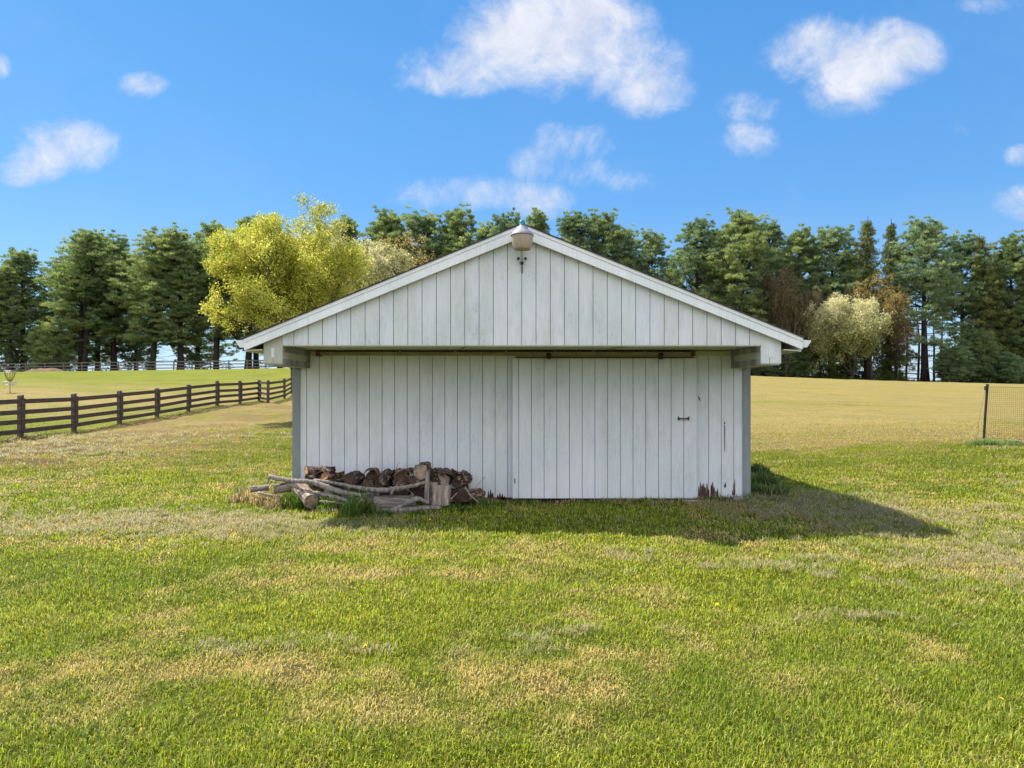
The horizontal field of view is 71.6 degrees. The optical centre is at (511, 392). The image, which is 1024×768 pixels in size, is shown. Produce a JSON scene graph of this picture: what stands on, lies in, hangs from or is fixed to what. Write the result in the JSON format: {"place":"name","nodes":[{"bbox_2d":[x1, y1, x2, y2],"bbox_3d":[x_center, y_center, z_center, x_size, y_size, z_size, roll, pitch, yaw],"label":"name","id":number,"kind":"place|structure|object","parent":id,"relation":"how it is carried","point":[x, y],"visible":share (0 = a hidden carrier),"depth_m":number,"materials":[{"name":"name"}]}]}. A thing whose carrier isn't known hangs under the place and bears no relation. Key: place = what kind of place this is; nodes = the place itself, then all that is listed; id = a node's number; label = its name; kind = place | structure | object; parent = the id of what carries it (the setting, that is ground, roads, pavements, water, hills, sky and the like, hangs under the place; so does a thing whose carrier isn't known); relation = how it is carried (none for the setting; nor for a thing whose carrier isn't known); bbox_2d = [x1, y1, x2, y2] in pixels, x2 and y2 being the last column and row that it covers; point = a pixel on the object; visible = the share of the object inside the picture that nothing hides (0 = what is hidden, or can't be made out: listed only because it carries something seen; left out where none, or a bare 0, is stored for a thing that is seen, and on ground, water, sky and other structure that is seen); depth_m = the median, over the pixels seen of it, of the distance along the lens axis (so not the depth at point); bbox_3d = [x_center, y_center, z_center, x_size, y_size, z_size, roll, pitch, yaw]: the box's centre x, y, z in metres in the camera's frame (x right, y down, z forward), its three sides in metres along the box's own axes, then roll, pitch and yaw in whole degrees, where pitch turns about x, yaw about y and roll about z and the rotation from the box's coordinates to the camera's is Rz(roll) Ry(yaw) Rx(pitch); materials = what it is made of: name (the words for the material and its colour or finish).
{"place":"outdoors","nodes":[
{"label":"outdoors","id":0,"kind":"place"},
{"bbox_2d":[0,400,262,442],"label":"tall grass","id":1,"kind":"structure","parent":0,"point":[160,416],"depth_m":29.00,"materials":[{"name":"green plant"}]},
{"bbox_2d":[0,368,1023,767],"bbox_3d":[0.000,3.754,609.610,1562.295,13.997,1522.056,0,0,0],"label":"ground","id":2,"kind":"structure","parent":0,"point":[796,402],"depth_m":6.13,"materials":[{"name":"green plant"}]},
{"bbox_2d":[0,264,38,369],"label":"pine tree","id":3,"kind":"object","parent":2,"relation":"on","point":[9,302],"visible":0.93,"depth_m":97.33,"materials":[{"name":"green plant"}]},
{"bbox_2d":[0,247,58,371],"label":"pine tree","id":4,"kind":"object","parent":2,"relation":"on","point":[22,262],"visible":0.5,"depth_m":100.18,"materials":[{"name":"green plant"}]},
{"bbox_2d":[0,348,77,371],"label":"undergrowth","id":5,"kind":"object","parent":2,"relation":"on","point":[19,368],"visible":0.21,"depth_m":99.32,"materials":[{"name":"green plant"}]},
{"bbox_2d":[21,320,78,370],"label":"young pine","id":6,"kind":"object","parent":2,"relation":"on","point":[49,345],"visible":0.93,"depth_m":94.91,"materials":[{"name":"green plant"}]},
{"bbox_2d":[25,263,78,349],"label":"pine tree","id":7,"kind":"object","parent":2,"relation":"on","point":[49,296],"visible":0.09,"depth_m":104.12,"materials":[{"name":"green plant"}]},
{"bbox_2d":[33,227,136,370],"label":"pine tree","id":8,"kind":"object","parent":2,"relation":"on","point":[75,264],"visible":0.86,"depth_m":97.01,"materials":[{"name":"green plant"}]},
{"bbox_2d":[59,289,126,370],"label":"pine tree","id":9,"kind":"object","parent":2,"relation":"on","point":[93,358],"visible":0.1,"depth_m":106.29,"materials":[{"name":"green plant"}]},
{"bbox_2d":[64,229,140,370],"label":"pine tree","id":10,"kind":"object","parent":2,"relation":"on","point":[123,249],"visible":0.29,"depth_m":100.10,"materials":[{"name":"green plant"}]},
{"bbox_2d":[98,251,168,369],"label":"pine tree","id":11,"kind":"object","parent":2,"relation":"on","point":[136,349],"visible":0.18,"depth_m":104.27,"materials":[{"name":"green plant"}]},
{"bbox_2d":[0,360,284,371],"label":"rail fence","id":12,"kind":"object","parent":2,"relation":"on","point":[136,365],"visible":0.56,"depth_m":93.40,"materials":[{"name":"grey wood"}]},
{"bbox_2d":[0,370,291,437],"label":"board fence","id":13,"kind":"object","parent":2,"relation":"on","point":[20,412],"visible":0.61,"depth_m":27.43,"materials":[{"name":"brown wood"}]},
{"bbox_2d":[103,225,202,369],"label":"pine tree","id":14,"kind":"object","parent":2,"relation":"on","point":[152,242],"visible":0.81,"depth_m":95.57,"materials":[{"name":"green plant"}]},
{"bbox_2d":[68,359,266,370],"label":"undergrowth","id":15,"kind":"object","parent":2,"relation":"on","point":[148,367],"visible":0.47,"depth_m":97.48,"materials":[{"name":"green plant"}]},
{"bbox_2d":[123,222,221,369],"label":"pine tree","id":16,"kind":"object","parent":2,"relation":"on","point":[186,298],"visible":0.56,"depth_m":96.53,"materials":[{"name":"green plant"}]},
{"bbox_2d":[160,245,239,368],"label":"pine tree","id":17,"kind":"object","parent":2,"relation":"on","point":[191,355],"visible":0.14,"depth_m":106.56,"materials":[{"name":"green plant"}]},
{"bbox_2d":[174,219,252,368],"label":"pine tree","id":18,"kind":"object","parent":2,"relation":"on","point":[198,281],"visible":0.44,"depth_m":97.09,"materials":[{"name":"green plant"}]},
{"bbox_2d":[218,280,265,368],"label":"pine tree","id":19,"kind":"object","parent":2,"relation":"on","point":[254,357],"visible":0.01,"depth_m":103.57,"materials":[{"name":"green plant"}]},
{"bbox_2d":[217,215,267,368],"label":"pine tree","id":20,"kind":"object","parent":2,"relation":"on","point":[248,355],"visible":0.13,"depth_m":100.09,"materials":[{"name":"green plant"}]},
{"bbox_2d":[197,189,373,369],"bbox_3d":[-9.284,-3.533,29.699,7.094,9.848,7.217,0,0,-23],"label":"yellow green tree","id":21,"kind":"object","parent":2,"relation":"on","point":[293,278],"visible":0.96,"depth_m":28.98,"materials":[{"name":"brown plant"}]},
{"bbox_2d":[292,483,317,508],"bbox_3d":[-3.002,1.485,10.327,0.247,0.232,0.472,0,18,-37],"label":"log","id":22,"kind":"object","parent":2,"relation":"on","point":[308,497],"visible":0.84,"depth_m":10.19,"materials":[{"name":"beige wood"}]},
{"bbox_2d":[273,483,291,493],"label":"log","id":23,"kind":"object","parent":22,"relation":"on","point":[278,488],"visible":0.77,"depth_m":10.41,"materials":[{"name":"beige wood"}]},
{"bbox_2d":[287,483,302,490],"bbox_3d":[-3.130,1.365,10.251,0.264,0.101,0.062,0,0,25],"label":"branch","id":24,"kind":"object","parent":22,"relation":"on","point":[290,485],"visible":1,"depth_m":10.23,"materials":[{"name":"grey wood"}]},
{"bbox_2d":[267,474,360,495],"bbox_3d":[-2.867,1.344,10.254,1.410,0.312,0.109,0,0,7],"label":"branch","id":25,"kind":"object","parent":24,"relation":"on","point":[327,487],"visible":0.89,"depth_m":10.21,"materials":[{"name":"grey wood"}]},
{"bbox_2d":[313,479,424,492],"bbox_3d":[-2.083,1.351,10.265,1.666,0.180,0.173,0,0,5],"label":"branch","id":26,"kind":"object","parent":25,"relation":"on","point":[386,490],"visible":0.89,"depth_m":10.20,"materials":[{"name":"grey wood"}]},
{"bbox_2d":[314,491,350,504],"bbox_3d":[-2.569,1.522,10.188,0.745,0.215,0.090,0,0,15],"label":"branch","id":27,"kind":"object","parent":22,"relation":"on","point":[335,497],"visible":0.68,"depth_m":10.16,"materials":[{"name":"grey wood"}]},
{"bbox_2d":[310,485,324,492],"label":"log","id":28,"kind":"object","parent":2,"relation":"on","point":[313,487],"visible":0.16,"depth_m":10.77,"materials":[{"name":"brown wood"}]},
{"bbox_2d":[305,471,322,486],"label":"log","id":29,"kind":"object","parent":28,"relation":"on","point":[312,476],"visible":0.3,"depth_m":10.65,"materials":[{"name":"brown wood"}]},
{"bbox_2d":[304,466,335,473],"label":"log","id":30,"kind":"object","parent":29,"relation":"on","point":[310,469],"visible":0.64,"depth_m":10.73,"materials":[{"name":"brown wood"}]},
{"bbox_2d":[329,482,344,495],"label":"log","id":31,"kind":"object","parent":2,"relation":"on","point":[336,486],"visible":0.12,"depth_m":10.81,"materials":[{"name":"brown wood"}]},
{"bbox_2d":[320,470,344,483],"bbox_3d":[-2.704,1.286,10.751,0.215,0.228,0.379,0,-6,35],"label":"log","id":32,"kind":"object","parent":31,"relation":"on","point":[331,476],"visible":0.66,"depth_m":10.66,"materials":[{"name":"brown wood"}]},
{"bbox_2d":[331,213,362,248],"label":"pine tree","id":33,"kind":"object","parent":2,"relation":"on","point":[350,233],"visible":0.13,"depth_m":96.99,"materials":[{"name":"green plant"}]},
{"bbox_2d":[349,482,365,496],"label":"log","id":34,"kind":"object","parent":2,"relation":"on","point":[357,490],"visible":0.19,"depth_m":10.76,"materials":[{"name":"brown wood"}]},
{"bbox_2d":[343,470,364,485],"bbox_3d":[-2.399,1.314,10.808,0.246,0.241,0.390,0,0,6],"label":"log","id":35,"kind":"object","parent":34,"relation":"on","point":[356,477],"visible":0.83,"depth_m":10.63,"materials":[{"name":"brown wood"}]},
{"bbox_2d":[326,218,415,296],"bbox_3d":[-8.990,-4.976,44.064,5.679,11.505,5.940,0,0,33],"label":"blossoming tree","id":36,"kind":"object","parent":2,"relation":"on","point":[387,265],"visible":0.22,"depth_m":43.46,"materials":[{"name":"brown plant"}]},
{"bbox_2d":[326,505,441,513],"bbox_3d":[-1.829,1.662,10.044,1.678,0.140,0.150,0,0,0],"label":"branch","id":37,"kind":"object","parent":2,"relation":"on","point":[421,508],"visible":0.52,"depth_m":10.00,"materials":[{"name":"grey wood"}]},
{"bbox_2d":[394,496,429,507],"bbox_3d":[-1.435,1.571,10.001,0.554,0.229,0.110,0,0,3],"label":"branch","id":38,"kind":"object","parent":37,"relation":"on","point":[414,499],"visible":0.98,"depth_m":9.97,"materials":[{"name":"grey wood"}]},
{"bbox_2d":[380,480,393,495],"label":"log","id":39,"kind":"object","parent":2,"relation":"on","point":[389,484],"visible":0.17,"depth_m":10.75,"materials":[{"name":"brown wood"}]},
{"bbox_2d":[373,468,392,487],"bbox_3d":[-1.935,1.307,10.696,0.196,0.197,0.365,0,27,19],"label":"log","id":40,"kind":"object","parent":39,"relation":"on","point":[385,475],"visible":0.84,"depth_m":10.61,"materials":[{"name":"brown wood"}]},
{"bbox_2d":[357,205,419,259],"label":"pine tree","id":41,"kind":"object","parent":2,"relation":"on","point":[386,225],"visible":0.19,"depth_m":93.90,"materials":[{"name":"green plant"}]},
{"bbox_2d":[374,495,415,507],"bbox_3d":[-1.698,1.608,10.308,0.613,0.208,0.258,1,0,-8],"label":"timber","id":42,"kind":"object","parent":2,"relation":"on","point":[389,501],"visible":0.55,"depth_m":10.21,"materials":[{"name":"grey wood"}]},
{"bbox_2d":[392,483,411,495],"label":"log","id":43,"kind":"object","parent":2,"relation":"on","point":[402,492],"visible":0.26,"depth_m":10.71,"materials":[{"name":"brown wood"}]},
{"bbox_2d":[393,467,409,483],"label":"log","id":44,"kind":"object","parent":43,"relation":"on","point":[402,476],"visible":0.71,"depth_m":10.63,"materials":[{"name":"brown wood"}]},
{"bbox_2d":[375,230,435,269],"bbox_3d":[-7.499,-5.595,49.831,5.909,11.782,5.800,0,0,-9],"label":"orange leaved tree","id":45,"kind":"object","parent":2,"relation":"on","point":[404,243],"visible":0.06,"depth_m":49.60,"materials":[{"name":"brown plant"}]},
{"bbox_2d":[390,205,443,265],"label":"pine tree","id":46,"kind":"object","parent":2,"relation":"on","point":[421,225],"visible":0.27,"depth_m":96.00,"materials":[{"name":"green plant"}]},
{"bbox_2d":[411,484,424,501],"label":"log","id":47,"kind":"object","parent":2,"relation":"on","point":[418,491],"visible":0.38,"depth_m":10.71,"materials":[{"name":"brown wood"}]},
{"bbox_2d":[408,476,424,487],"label":"log","id":48,"kind":"object","parent":47,"relation":"on","point":[413,480],"visible":0.57,"depth_m":10.56,"materials":[{"name":"brown wood"}]},
{"bbox_2d":[413,461,431,479],"bbox_3d":[-1.348,1.190,10.829,0.276,0.277,0.392,0,0,3],"label":"log","id":49,"kind":"object","parent":48,"relation":"on","point":[419,469],"visible":0.73,"depth_m":10.64,"materials":[{"name":"brown wood"}]},
{"bbox_2d":[424,471,429,500],"bbox_3d":[-1.228,1.371,10.251,0.077,0.458,0.080,0,-13,1],"label":"stake","id":50,"kind":"object","parent":2,"relation":"on","point":[427,485],"visible":0.81,"depth_m":10.23,"materials":[{"name":"grey wood"}]},
{"bbox_2d":[225,481,646,509],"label":"dead grass","id":51,"kind":"structure","parent":2,"relation":"on","point":[256,498],"depth_m":10.83,"materials":[{"name":"beige plant"}]},
{"bbox_2d":[250,485,268,492],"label":"log","id":52,"kind":"object","parent":51,"relation":"on","point":[259,488],"visible":0.98,"depth_m":10.52,"materials":[{"name":"grey wood"}]},
{"bbox_2d":[431,485,450,506],"bbox_3d":[-1.023,1.509,10.305,0.285,0.299,0.216,0,-16,-1],"label":"stump block","id":53,"kind":"object","parent":2,"relation":"on","point":[441,495],"depth_m":10.21,"materials":[{"name":"beige wood"}]},
{"bbox_2d":[415,202,485,262],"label":"pine tree","id":54,"kind":"object","parent":2,"relation":"on","point":[455,229],"visible":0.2,"depth_m":94.91,"materials":[{"name":"green plant"}]},
{"bbox_2d":[450,484,468,502],"bbox_3d":[-0.809,1.540,10.870,0.259,0.274,0.389,0,0,22],"label":"log","id":55,"kind":"object","parent":2,"relation":"on","point":[453,491],"visible":0.29,"depth_m":10.71,"materials":[{"name":"brown wood"}]},
{"bbox_2d":[437,468,458,485],"bbox_3d":[-0.986,1.281,10.846,0.247,0.242,0.391,0,5,12],"label":"log","id":56,"kind":"object","parent":55,"relation":"on","point":[446,479],"visible":0.56,"depth_m":10.68,"materials":[{"name":"brown wood"}]},
{"bbox_2d":[455,488,485,502],"bbox_3d":[-0.616,1.556,10.733,0.247,0.222,0.528,0,-6,29],"label":"log","id":57,"kind":"object","parent":2,"relation":"on","point":[462,495],"visible":0.81,"depth_m":10.56,"materials":[{"name":"brown wood"}]},
{"bbox_2d":[451,470,468,487],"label":"log","id":58,"kind":"object","parent":57,"relation":"on","point":[458,480],"visible":0.97,"depth_m":10.62,"materials":[{"name":"brown wood"}]},
{"bbox_2d":[233,482,736,518],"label":"tall grass","id":59,"kind":"structure","parent":2,"relation":"on","point":[358,507],"depth_m":10.15,"materials":[{"name":"green plant"}]},
{"bbox_2d":[472,220,499,240],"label":"pine tree","id":60,"kind":"object","parent":2,"relation":"on","point":[487,229],"visible":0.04,"depth_m":98.26,"materials":[{"name":"green plant"}]},
{"bbox_2d":[0,427,1023,658],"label":"grass clippings","id":61,"kind":"object","parent":2,"relation":"on","point":[149,518],"depth_m":9.11,"materials":[{"name":"beige plant"}]},
{"bbox_2d":[489,207,534,234],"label":"pine tree","id":62,"kind":"object","parent":2,"relation":"on","point":[504,224],"visible":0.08,"depth_m":96.05,"materials":[{"name":"green plant"}]},
{"bbox_2d":[236,224,810,500],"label":"shed","id":63,"kind":"structure","parent":2,"relation":"on","point":[558,369],"depth_m":11.21,"materials":[{"name":"white paint"}]},
{"bbox_2d":[511,220,533,272],"bbox_3d":[0.139,-2.006,9.721,0.320,0.670,0.461,0,0,0],"label":"barn light","id":64,"kind":"object","parent":63,"relation":"attached to","point":[522,235],"visible":1,"depth_m":9.56,"materials":[{"name":"metal"}]},
{"bbox_2d":[513,353,695,498],"bbox_3d":[1.461,0.524,11.166,2.902,2.295,0.122,0,0,0],"label":"sliding door","id":65,"kind":"structure","parent":63,"relation":"in","point":[583,427],"depth_m":11.21,"materials":[{"name":"white paint"}]},
{"bbox_2d":[525,206,550,232],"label":"pine tree","id":66,"kind":"object","parent":2,"relation":"on","point":[539,220],"visible":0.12,"depth_m":97.75,"materials":[{"name":"green plant"}]},
{"bbox_2d":[554,208,623,260],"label":"pine tree","id":67,"kind":"object","parent":2,"relation":"on","point":[570,228],"visible":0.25,"depth_m":94.83,"materials":[{"name":"green plant"}]},
{"bbox_2d":[560,207,638,266],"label":"pine tree","id":68,"kind":"object","parent":2,"relation":"on","point":[606,232],"visible":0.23,"depth_m":95.59,"materials":[{"name":"green plant"}]},
{"bbox_2d":[609,224,655,275],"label":"pine tree","id":69,"kind":"object","parent":2,"relation":"on","point":[629,239],"visible":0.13,"depth_m":97.17,"materials":[{"name":"green plant"}]},
{"bbox_2d":[623,227,671,282],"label":"pine tree","id":70,"kind":"object","parent":2,"relation":"on","point":[653,244],"visible":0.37,"depth_m":95.12,"materials":[{"name":"green plant"}]},
{"bbox_2d":[664,213,734,304],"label":"pine tree","id":71,"kind":"object","parent":2,"relation":"on","point":[686,260],"visible":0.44,"depth_m":89.16,"materials":[{"name":"green plant"}]},
{"bbox_2d":[690,225,746,307],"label":"pine tree","id":72,"kind":"object","parent":2,"relation":"on","point":[719,240],"visible":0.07,"depth_m":94.88,"materials":[{"name":"green plant"}]},
{"bbox_2d":[694,207,779,322],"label":"pine tree","id":73,"kind":"object","parent":2,"relation":"on","point":[742,246],"visible":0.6,"depth_m":86.71,"materials":[{"name":"green plant"}]},
{"bbox_2d":[741,460,791,499],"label":"tall grass","id":74,"kind":"structure","parent":2,"relation":"on","point":[759,479],"depth_m":13.06,"materials":[{"name":"green plant"}]},
{"bbox_2d":[731,215,804,332],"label":"pine tree","id":75,"kind":"object","parent":2,"relation":"on","point":[779,250],"visible":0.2,"depth_m":90.57,"materials":[{"name":"green plant"}]},
{"bbox_2d":[751,354,787,376],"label":"young pine","id":76,"kind":"object","parent":2,"relation":"on","point":[772,371],"visible":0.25,"depth_m":86.96,"materials":[{"name":"green plant"}]},
{"bbox_2d":[759,263,813,375],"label":"bare tree","id":77,"kind":"object","parent":2,"relation":"on","point":[782,309],"visible":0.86,"depth_m":85.60,"materials":[{"name":"brown plant"}]},
{"bbox_2d":[780,347,816,377],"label":"young pine","id":78,"kind":"object","parent":2,"relation":"on","point":[800,364],"visible":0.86,"depth_m":86.11,"materials":[{"name":"green plant"}]},
{"bbox_2d":[776,223,840,364],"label":"pine tree","id":79,"kind":"object","parent":2,"relation":"on","point":[806,256],"visible":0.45,"depth_m":90.40,"materials":[{"name":"green plant"}]},
{"bbox_2d":[794,284,828,377],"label":"bare tree","id":80,"kind":"object","parent":2,"relation":"on","point":[816,299],"visible":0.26,"depth_m":87.29,"materials":[{"name":"brown plant"}]},
{"bbox_2d":[797,222,880,372],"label":"pine tree","id":81,"kind":"object","parent":2,"relation":"on","point":[829,240],"visible":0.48,"depth_m":90.35,"materials":[{"name":"green plant"}]},
{"bbox_2d":[831,281,856,377],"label":"spruce tree","id":82,"kind":"object","parent":2,"relation":"on","point":[851,359],"visible":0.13,"depth_m":90.61,"materials":[{"name":"green plant"}]},
{"bbox_2d":[799,292,892,378],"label":"blossoming tree","id":83,"kind":"object","parent":2,"relation":"on","point":[853,329],"visible":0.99,"depth_m":81.96,"materials":[{"name":"brown plant"}]},
{"bbox_2d":[823,260,880,369],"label":"pine tree","id":84,"kind":"object","parent":2,"relation":"on","point":[861,362],"visible":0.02,"depth_m":98.18,"materials":[{"name":"green plant"}]},
{"bbox_2d":[753,349,975,379],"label":"undergrowth","id":85,"kind":"object","parent":2,"relation":"on","point":[838,374],"visible":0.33,"depth_m":89.39,"materials":[{"name":"green plant"}]},
{"bbox_2d":[839,220,898,378],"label":"spruce tree","id":86,"kind":"object","parent":2,"relation":"on","point":[867,231],"visible":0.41,"depth_m":88.62,"materials":[{"name":"green plant"}]},
{"bbox_2d":[844,271,911,379],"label":"orange leaved tree","id":87,"kind":"object","parent":2,"relation":"on","point":[892,298],"visible":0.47,"depth_m":85.36,"materials":[{"name":"brown plant"}]},
{"bbox_2d":[872,223,919,379],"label":"spruce tree","id":88,"kind":"object","parent":2,"relation":"on","point":[888,358],"visible":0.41,"depth_m":89.46,"materials":[{"name":"green plant"}]},
{"bbox_2d":[881,310,920,380],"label":"orange leaved tree","id":89,"kind":"object","parent":2,"relation":"on","point":[897,339],"visible":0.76,"depth_m":86.54,"materials":[{"name":"brown plant"}]},
{"bbox_2d":[878,214,975,381],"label":"pine tree","id":90,"kind":"object","parent":2,"relation":"on","point":[927,245],"visible":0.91,"depth_m":86.70,"materials":[{"name":"green plant"}]},
{"bbox_2d":[926,345,982,381],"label":"young pine","id":91,"kind":"object","parent":2,"relation":"on","point":[955,363],"visible":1,"depth_m":83.97,"materials":[{"name":"green plant"}]},
{"bbox_2d":[921,229,1001,349],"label":"pine tree","id":92,"kind":"object","parent":2,"relation":"on","point":[967,248],"visible":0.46,"depth_m":90.33,"materials":[{"name":"green plant"}]},
{"bbox_2d":[952,326,1001,382],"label":"young pine","id":93,"kind":"object","parent":2,"relation":"on","point":[981,343],"visible":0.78,"depth_m":84.83,"materials":[{"name":"green plant"}]},
{"bbox_2d":[961,234,1020,381],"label":"spruce tree","id":94,"kind":"object","parent":2,"relation":"on","point":[981,318],"visible":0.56,"depth_m":89.02,"materials":[{"name":"green plant"}]},
{"bbox_2d":[977,384,1023,440],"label":"wire fence","id":95,"kind":"object","parent":2,"relation":"on","point":[986,388],"visible":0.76,"depth_m":18.95,"materials":[{"name":"black metal"}]},
{"bbox_2d":[985,229,1023,368],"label":"pine tree","id":96,"kind":"object","parent":2,"relation":"on","point":[1010,255],"visible":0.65,"depth_m":88.91,"materials":[{"name":"green plant"}]},
{"bbox_2d":[991,351,1023,383],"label":"young pine","id":97,"kind":"object","parent":2,"relation":"on","point":[1010,367],"visible":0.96,"depth_m":84.06,"materials":[{"name":"green plant"}]},
{"bbox_2d":[1002,261,1023,383],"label":"spruce tree","id":98,"kind":"object","parent":2,"relation":"on","point":[1017,300],"visible":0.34,"depth_m":88.69,"materials":[{"name":"green plant"}]},
{"bbox_2d":[0,0,1023,381],"label":"sky","id":99,"kind":"structure","parent":0,"point":[127,117],"materials":[{"name":"blue"}]},
{"bbox_2d":[751,373,1023,383],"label":"tall grass","id":100,"kind":"structure","parent":0,"point":[885,379],"depth_m":87.73,"materials":[{"name":"green plant"}]},
{"bbox_2d":[964,437,1023,446],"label":"tall grass","id":101,"kind":"structure","parent":0,"point":[986,441],"depth_m":18.61,"materials":[{"name":"green plant"}]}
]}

